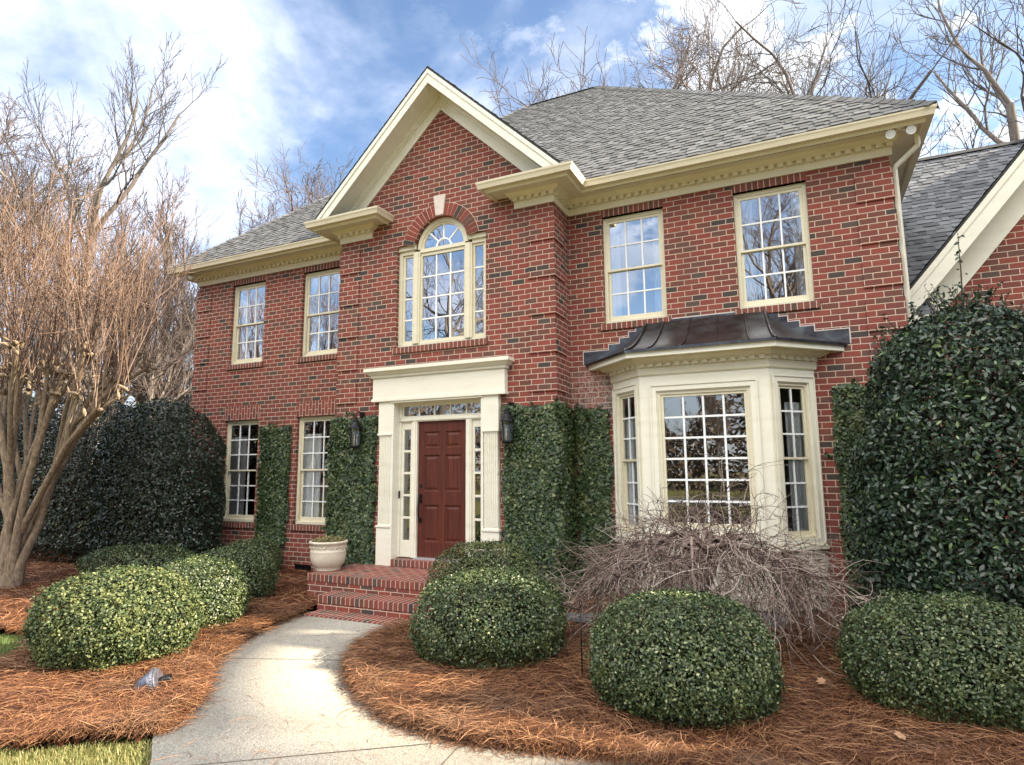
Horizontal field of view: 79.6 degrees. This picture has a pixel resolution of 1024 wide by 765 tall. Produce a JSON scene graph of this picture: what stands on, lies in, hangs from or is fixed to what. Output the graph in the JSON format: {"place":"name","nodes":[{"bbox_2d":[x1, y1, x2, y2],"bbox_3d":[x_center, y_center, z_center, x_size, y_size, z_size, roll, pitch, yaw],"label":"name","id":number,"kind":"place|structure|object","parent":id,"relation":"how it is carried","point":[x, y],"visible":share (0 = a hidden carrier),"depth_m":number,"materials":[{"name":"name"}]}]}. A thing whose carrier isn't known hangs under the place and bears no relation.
{"place":"outdoors","nodes":[
{"label":"outdoors","id":0,"kind":"place"},
{"bbox_2d":[0,634,24,656],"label":"grass","id":1,"kind":"structure","parent":0,"point":[7,639],"depth_m":6.88,"materials":[{"name":"green plant"}]},
{"bbox_2d":[0,739,151,764],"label":"grass","id":2,"kind":"structure","parent":0,"point":[3,754],"depth_m":4.14,"materials":[{"name":"plant"}]},
{"bbox_2d":[0,479,668,764],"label":"lawn","id":3,"kind":"structure","parent":0,"point":[45,744],"depth_m":4.33,"materials":[{"name":"green plant"}]},
{"bbox_2d":[0,295,63,439],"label":"bare tree","id":4,"kind":"object","parent":3,"relation":"on","point":[27,372],"visible":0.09,"depth_m":22.32,"materials":[{"name":"brown plant"}]},
{"bbox_2d":[0,309,74,424],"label":"bare tree","id":5,"kind":"object","parent":3,"relation":"on","point":[27,353],"visible":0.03,"depth_m":24.00,"materials":[{"name":"brown plant"}]},
{"bbox_2d":[0,84,146,355],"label":"bare tree","id":6,"kind":"object","parent":3,"relation":"on","point":[10,122],"visible":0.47,"depth_m":21.95,"materials":[{"name":"brown plant"}]},
{"bbox_2d":[20,146,148,395],"bbox_3d":[-20.649,-2.124,28.655,5.595,16.693,7.020,-4,-9,23],"label":"bare tree","id":7,"kind":"object","parent":3,"relation":"on","point":[81,224],"visible":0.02,"depth_m":27.97,"materials":[{"name":"brown plant"}]},
{"bbox_2d":[0,324,189,497],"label":"woodland","id":8,"kind":"object","parent":3,"relation":"on","point":[24,390],"visible":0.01,"depth_m":47.15,"materials":[{"name":"brown plant"}]},
{"bbox_2d":[4,258,192,517],"bbox_3d":[-16.316,0.260,25.261,6.216,10.844,9.338,1,-8,-11],"label":"bare tree","id":9,"kind":"object","parent":3,"relation":"on","point":[125,345],"visible":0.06,"depth_m":25.12,"materials":[{"name":"brown plant"}]},
{"bbox_2d":[19,218,181,435],"bbox_3d":[-14.718,-0.614,21.442,4.820,11.461,3.841,-6,-10,35],"label":"bare tree","id":10,"kind":"object","parent":3,"relation":"on","point":[113,307],"visible":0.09,"depth_m":21.77,"materials":[{"name":"brown plant"}]},
{"bbox_2d":[12,270,193,527],"bbox_3d":[-12.718,0.799,19.619,6.943,8.063,4.622,0,-8,-1],"label":"bare tree","id":11,"kind":"object","parent":3,"relation":"on","point":[88,371],"visible":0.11,"depth_m":19.43,"materials":[{"name":"brown plant"}]},
{"bbox_2d":[0,30,227,527],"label":"bare tree","id":12,"kind":"object","parent":3,"relation":"on","point":[120,157],"visible":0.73,"depth_m":19.53,"materials":[{"name":"brown plant"}]},
{"bbox_2d":[63,255,197,510],"bbox_3d":[-12.248,0.236,21.558,8.405,9.761,5.595,-3,-8,15],"label":"bare tree","id":13,"kind":"object","parent":3,"relation":"on","point":[159,354],"visible":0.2,"depth_m":21.20,"materials":[{"name":"brown plant"}]},
{"bbox_2d":[68,267,195,418],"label":"bare tree","id":14,"kind":"object","parent":3,"relation":"on","point":[152,343],"visible":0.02,"depth_m":27.47,"materials":[{"name":"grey plant"}]},
{"bbox_2d":[96,397,190,535],"bbox_3d":[-10.783,2.480,18.565,4.444,4.127,2.360,-4,-9,25],"label":"evergreen shrub","id":15,"kind":"object","parent":3,"relation":"on","point":[141,403],"visible":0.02,"depth_m":18.30,"materials":[{"name":"green plant"}]},
{"bbox_2d":[91,210,197,424],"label":"bare tree","id":16,"kind":"object","parent":3,"relation":"on","point":[144,398],"visible":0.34,"depth_m":21.24,"materials":[{"name":"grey plant"}]},
{"bbox_2d":[107,158,210,434],"bbox_3d":[-16.138,-2.475,28.065,4.495,17.229,8.332,3,-9,-22],"label":"bare tree","id":17,"kind":"object","parent":3,"relation":"on","point":[164,227],"visible":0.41,"depth_m":29.26,"materials":[{"name":"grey plant"}]},
{"bbox_2d":[128,337,195,510],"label":"bare tree","id":18,"kind":"object","parent":3,"relation":"on","point":[187,386],"visible":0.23,"depth_m":25.50,"materials":[{"name":"grey plant"}]},
{"bbox_2d":[153,322,192,443],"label":"bare tree","id":19,"kind":"object","parent":3,"relation":"on","point":[172,379],"visible":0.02,"depth_m":28.89,"materials":[{"name":"grey plant"}]},
{"bbox_2d":[156,289,196,439],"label":"bare tree","id":20,"kind":"object","parent":3,"relation":"on","point":[187,330],"visible":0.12,"depth_m":26.61,"materials":[{"name":"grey plant"}]},
{"bbox_2d":[165,188,309,339],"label":"bare tree","id":21,"kind":"object","parent":3,"relation":"on","point":[241,212],"visible":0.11,"depth_m":28.86,"materials":[{"name":"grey plant"}]},
{"bbox_2d":[233,138,356,234],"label":"bare tree","id":22,"kind":"object","parent":3,"relation":"on","point":[307,185],"visible":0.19,"depth_m":25.86,"materials":[{"name":"grey plant"}]},
{"bbox_2d":[305,563,451,624],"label":"brick steps","id":23,"kind":"structure","parent":3,"relation":"on","point":[371,593],"depth_m":8.27,"materials":[{"name":"red brick"}]},
{"bbox_2d":[309,535,347,571],"bbox_3d":[-2.768,2.557,9.264,0.568,0.512,0.568,-4,-9,25],"label":"planter pot","id":24,"kind":"object","parent":23,"relation":"on","point":[327,553],"visible":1,"depth_m":9.06,"materials":[{"name":"beige ceramic"}]},
{"bbox_2d":[470,542,510,566],"bbox_3d":[-0.300,2.413,8.344,0.568,0.502,0.568,-4,-9,25],"label":"planter pot","id":25,"kind":"object","parent":23,"relation":"on","point":[493,552],"visible":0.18,"depth_m":8.16,"materials":[{"name":"green ceramic"}]},
{"bbox_2d":[150,611,656,764],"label":"walkway","id":26,"kind":"structure","parent":3,"relation":"on","point":[305,694],"depth_m":4.58,"materials":[{"name":"beige concrete"}]},
{"bbox_2d":[0,546,1023,764],"bbox_3d":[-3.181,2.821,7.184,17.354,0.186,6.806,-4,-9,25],"label":"pine straw","id":27,"kind":"object","parent":3,"relation":"on","point":[193,680],"visible":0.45,"depth_m":4.67,"materials":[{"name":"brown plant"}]},
{"bbox_2d":[0,392,68,545],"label":"evergreen shrub","id":28,"kind":"object","parent":27,"relation":"on","point":[31,400],"visible":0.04,"depth_m":14.87,"materials":[{"name":"green plant"}]},
{"bbox_2d":[0,394,160,563],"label":"evergreen shrub","id":29,"kind":"object","parent":27,"relation":"on","point":[71,515],"visible":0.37,"depth_m":12.45,"materials":[{"name":"green plant"}]},
{"bbox_2d":[18,562,207,673],"bbox_3d":[-4.022,2.361,6.316,1.554,0.981,1.610,-4,-9,25],"label":"boxwood","id":30,"kind":"object","parent":27,"relation":"on","point":[128,621],"visible":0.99,"depth_m":5.89,"materials":[{"name":"green plant"}]},
{"bbox_2d":[0,134,226,588],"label":"crape myrtle","id":31,"kind":"object","parent":27,"relation":"on","point":[21,531],"visible":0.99,"depth_m":9.87,"materials":[{"name":"brown plant"}]},
{"bbox_2d":[72,542,199,583],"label":"boxwood","id":32,"kind":"object","parent":27,"relation":"on","point":[146,559],"visible":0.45,"depth_m":10.26,"materials":[{"name":"green plant"}]},
{"bbox_2d":[133,667,172,692],"bbox_3d":[-3.062,2.568,5.251,0.261,0.248,0.236,-4,-9,25],"label":"path light","id":33,"kind":"object","parent":27,"relation":"on","point":[153,677],"visible":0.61,"depth_m":5.19,"materials":[{"name":"silver metal"}]},
{"bbox_2d":[84,400,228,567],"bbox_3d":[-6.789,1.890,11.722,3.088,3.172,1.718,-4,-9,25],"label":"evergreen shrub","id":34,"kind":"object","parent":27,"relation":"on","point":[162,500],"visible":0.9,"depth_m":11.20,"materials":[{"name":"green plant"}]},
{"bbox_2d":[162,554,254,629],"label":"boxwood","id":35,"kind":"object","parent":27,"relation":"on","point":[220,595],"visible":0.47,"depth_m":7.41,"materials":[{"name":"green plant"}]},
{"bbox_2d":[191,540,282,599],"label":"boxwood","id":36,"kind":"object","parent":27,"relation":"on","point":[256,572],"visible":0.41,"depth_m":8.85,"materials":[{"name":"green plant"}]},
{"bbox_2d":[223,536,285,572],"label":"boxwood","id":37,"kind":"object","parent":27,"relation":"on","point":[271,549],"visible":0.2,"depth_m":10.85,"materials":[{"name":"green plant"}]},
{"bbox_2d":[424,538,540,610],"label":"boxwood","id":38,"kind":"object","parent":27,"relation":"on","point":[472,560],"visible":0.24,"depth_m":7.61,"materials":[{"name":"green plant"}]},
{"bbox_2d":[406,562,571,673],"bbox_3d":[-0.248,2.330,6.223,1.648,0.965,1.608,-4,-9,25],"label":"boxwood","id":39,"kind":"object","parent":27,"relation":"on","point":[497,618],"visible":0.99,"depth_m":5.82,"materials":[{"name":"green plant"}]},
{"bbox_2d":[559,600,582,676],"bbox_3d":[0.522,2.310,5.419,0.209,0.769,0.013,-3,-8,16],"label":"garden stake","id":40,"kind":"object","parent":27,"relation":"on","point":[580,631],"visible":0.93,"depth_m":5.41,"materials":[{"name":"black metal"}]},
{"bbox_2d":[565,613,600,622],"bbox_3d":[0.925,2.779,7.261,0.613,0.055,0.344,-2,-8,14],"label":"flagstone","id":41,"kind":"object","parent":27,"relation":"on","point":[588,615],"visible":0.26,"depth_m":7.21,"materials":[{"name":"grey stone"}]},
{"bbox_2d":[581,585,787,731],"bbox_3d":[1.359,2.150,4.974,1.579,0.944,1.555,-4,-9,25],"label":"boxwood","id":42,"kind":"object","parent":27,"relation":"on","point":[662,659],"visible":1,"depth_m":4.54,"materials":[{"name":"green plant"}]},
{"bbox_2d":[533,452,895,689],"bbox_3d":[2.058,1.821,6.522,3.392,2.162,3.354,3,-9,-21],"label":"weeping maple","id":43,"kind":"object","parent":27,"relation":"on","point":[705,557],"visible":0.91,"depth_m":6.21,"materials":[{"name":"brown plant"}]},
{"bbox_2d":[713,613,787,628],"bbox_3d":[2.722,2.736,7.015,0.824,0.055,0.363,-2,12,14],"label":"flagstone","id":44,"kind":"object","parent":27,"relation":"on","point":[767,620],"visible":0.08,"depth_m":6.98,"materials":[{"name":"grey stone"}]},
{"bbox_2d":[816,677,825,683],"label":"fallen leaf","id":45,"kind":"object","parent":27,"relation":"on","point":[820,680],"visible":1,"depth_m":5.08,"materials":[{"name":"beige plant"}]},
{"bbox_2d":[893,730,905,739],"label":"fallen leaf","id":46,"kind":"object","parent":27,"relation":"on","point":[899,734],"visible":1,"depth_m":4.08,"materials":[{"name":"beige plant"}]},
{"bbox_2d":[831,588,1023,732],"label":"boxwood","id":47,"kind":"object","parent":27,"relation":"on","point":[981,668],"visible":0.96,"depth_m":4.55,"materials":[{"name":"green plant"}]},
{"bbox_2d":[841,231,1023,640],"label":"holly tree","id":48,"kind":"object","parent":27,"relation":"on","point":[985,503],"visible":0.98,"depth_m":6.03,"materials":[{"name":"green plant"}]},
{"bbox_2d":[490,50,603,116],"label":"bare tree","id":49,"kind":"object","parent":3,"relation":"on","point":[547,88],"visible":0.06,"depth_m":36.62,"materials":[{"name":"grey plant"}]},
{"bbox_2d":[523,58,607,104],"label":"bare tree","id":50,"kind":"object","parent":3,"relation":"on","point":[572,84],"visible":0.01,"depth_m":41.73,"materials":[{"name":"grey plant"}]},
{"bbox_2d":[167,66,1023,612],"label":"brick house","id":51,"kind":"structure","parent":3,"relation":"on","point":[675,282],"depth_m":9.38,"materials":[{"name":"red brick"}]},
{"bbox_2d":[182,274,194,281],"bbox_3d":[-6.927,-2.237,13.163,0.334,0.143,0.143,-4,-9,25],"label":"flood light","id":52,"kind":"object","parent":51,"relation":"attached to","point":[190,277],"visible":0.87,"depth_m":13.13,"materials":[{"name":"plastic"}]},
{"bbox_2d":[223,420,258,521],"bbox_3d":[-5.341,1.755,12.259,1.003,1.992,0.126,-4,-9,25],"label":"sash window","id":53,"kind":"structure","parent":51,"relation":"in","point":[236,456],"depth_m":12.34,"materials":[{"name":"beige paint"}]},
{"bbox_2d":[231,282,265,364],"bbox_3d":[-5.370,-1.200,12.664,0.936,1.687,0.090,-4,-9,25],"label":"sash window","id":54,"kind":"structure","parent":51,"relation":"in","point":[247,344],"depth_m":12.70,"materials":[{"name":"clear glass"}]},
{"bbox_2d":[254,417,291,546],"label":"ivy","id":55,"kind":"object","parent":51,"relation":"attached to","point":[276,494],"visible":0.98,"depth_m":11.62,"materials":[{"name":"green plant"}]},
{"bbox_2d":[295,415,334,524],"bbox_3d":[-3.591,1.626,11.445,1.003,1.992,0.126,-4,-9,25],"label":"sash window","id":56,"kind":"structure","parent":51,"relation":"in","point":[309,453],"depth_m":11.53,"materials":[{"name":"beige paint"}]},
{"bbox_2d":[302,268,340,356],"bbox_3d":[-3.619,-1.328,11.850,0.936,1.687,0.090,-4,-9,25],"label":"sash window","id":57,"kind":"structure","parent":51,"relation":"in","point":[321,309],"depth_m":11.88,"materials":[{"name":"glass"}]},
{"bbox_2d":[319,411,378,564],"bbox_3d":[-2.736,1.775,10.222,0.716,2.609,1.201,4,-9,-30],"label":"ivy","id":58,"kind":"object","parent":51,"relation":"attached to","point":[359,532],"visible":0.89,"depth_m":10.05,"materials":[{"name":"green plant"}]},
{"bbox_2d":[349,411,364,447],"bbox_3d":[-2.544,0.765,10.054,0.230,0.609,0.280,-4,-9,25],"label":"wall lantern","id":59,"kind":"object","parent":51,"relation":"attached to","point":[355,424],"depth_m":10.00,"materials":[{"name":"black metal"}]},
{"bbox_2d":[417,420,465,558],"bbox_3d":[-1.096,1.645,9.533,0.886,2.106,0.131,-4,-9,25],"label":"front door","id":60,"kind":"structure","parent":51,"relation":"in","point":[441,507],"depth_m":9.56,"materials":[{"name":"red wood"}]},
{"bbox_2d":[398,217,485,346],"bbox_3d":[-1.124,-1.661,10.020,1.690,2.133,0.125,-4,-9,25],"label":"arched window","id":61,"kind":"structure","parent":51,"relation":"in","point":[442,286],"depth_m":10.03,"materials":[{"name":"clear glass"}]},
{"bbox_2d":[499,402,514,442],"bbox_3d":[-0.060,0.573,8.899,0.230,0.609,0.280,-4,-9,25],"label":"wall lantern","id":62,"kind":"object","parent":51,"relation":"attached to","point":[506,417],"depth_m":8.85,"materials":[{"name":"black metal"}]},
{"bbox_2d":[498,397,578,600],"bbox_3d":[0.461,1.661,8.784,1.296,2.896,0.703,1,-8,-13],"label":"ivy","id":63,"kind":"object","parent":51,"relation":"attached to","point":[560,447],"visible":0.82,"depth_m":8.71,"materials":[{"name":"green plant"}]},
{"bbox_2d":[574,403,616,593],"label":"ivy","id":64,"kind":"object","parent":51,"relation":"attached to","point":[601,492],"visible":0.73,"depth_m":8.97,"materials":[{"name":"green plant"}]},
{"bbox_2d":[603,208,666,323],"bbox_3d":[1.863,-1.731,9.299,0.936,1.687,0.090,-4,-9,25],"label":"sash window","id":65,"kind":"structure","parent":51,"relation":"in","point":[634,254],"depth_m":9.30,"materials":[{"name":"clear glass"}]},
{"bbox_2d":[583,309,850,612],"bbox_3d":[2.583,0.912,8.124,3.584,3.852,1.040,-4,-9,25],"label":"bay window","id":66,"kind":"structure","parent":51,"relation":"in","point":[756,355],"depth_m":7.93,"materials":[{"name":"beige paint"}]},
{"bbox_2d":[733,182,814,308],"bbox_3d":[3.600,-1.859,8.491,0.936,1.687,0.090,-4,-9,25],"label":"sash window","id":67,"kind":"structure","parent":51,"relation":"in","point":[773,247],"depth_m":8.49,"materials":[{"name":"clear glass"}]},
{"bbox_2d":[824,379,902,612],"bbox_3d":[4.314,1.414,7.522,0.814,2.962,0.135,-4,-9,25],"label":"ivy","id":68,"kind":"object","parent":51,"relation":"attached to","point":[855,417],"visible":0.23,"depth_m":7.64,"materials":[{"name":"green plant"}]},
{"bbox_2d":[885,125,916,138],"bbox_3d":[4.828,-3.108,7.646,0.332,0.141,0.136,-4,-9,25],"label":"flood light","id":69,"kind":"object","parent":51,"relation":"attached to","point":[909,130],"visible":1,"depth_m":7.63,"materials":[{"name":"glass"}]},
{"bbox_2d":[459,0,828,111],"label":"bare tree","id":70,"kind":"object","parent":3,"relation":"on","point":[679,73],"visible":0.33,"depth_m":38.16,"materials":[{"name":"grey plant"}]},
{"bbox_2d":[562,6,872,95],"bbox_3d":[10.202,-6.356,26.785,17.066,24.278,12.046,5,-10,-32],"label":"bare tree","id":71,"kind":"object","parent":3,"relation":"on","point":[795,83],"visible":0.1,"depth_m":27.06,"materials":[{"name":"grey plant"}]},
{"bbox_2d":[685,0,908,98],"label":"bare tree","id":72,"kind":"object","parent":3,"relation":"on","point":[825,44],"visible":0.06,"depth_m":37.97,"materials":[{"name":"brown plant"}]},
{"bbox_2d":[610,0,1023,157],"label":"bare tree","id":73,"kind":"object","parent":3,"relation":"on","point":[868,84],"visible":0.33,"depth_m":22.28,"materials":[{"name":"brown plant"}]},
{"bbox_2d":[889,0,1023,149],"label":"bare tree","id":74,"kind":"object","parent":3,"relation":"on","point":[1010,115],"visible":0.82,"depth_m":25.63,"materials":[{"name":"grey plant"}]},
{"bbox_2d":[0,0,1023,443],"label":"sky","id":75,"kind":"structure","parent":0,"point":[330,73],"materials":[{"name":"blue"}]}
]}

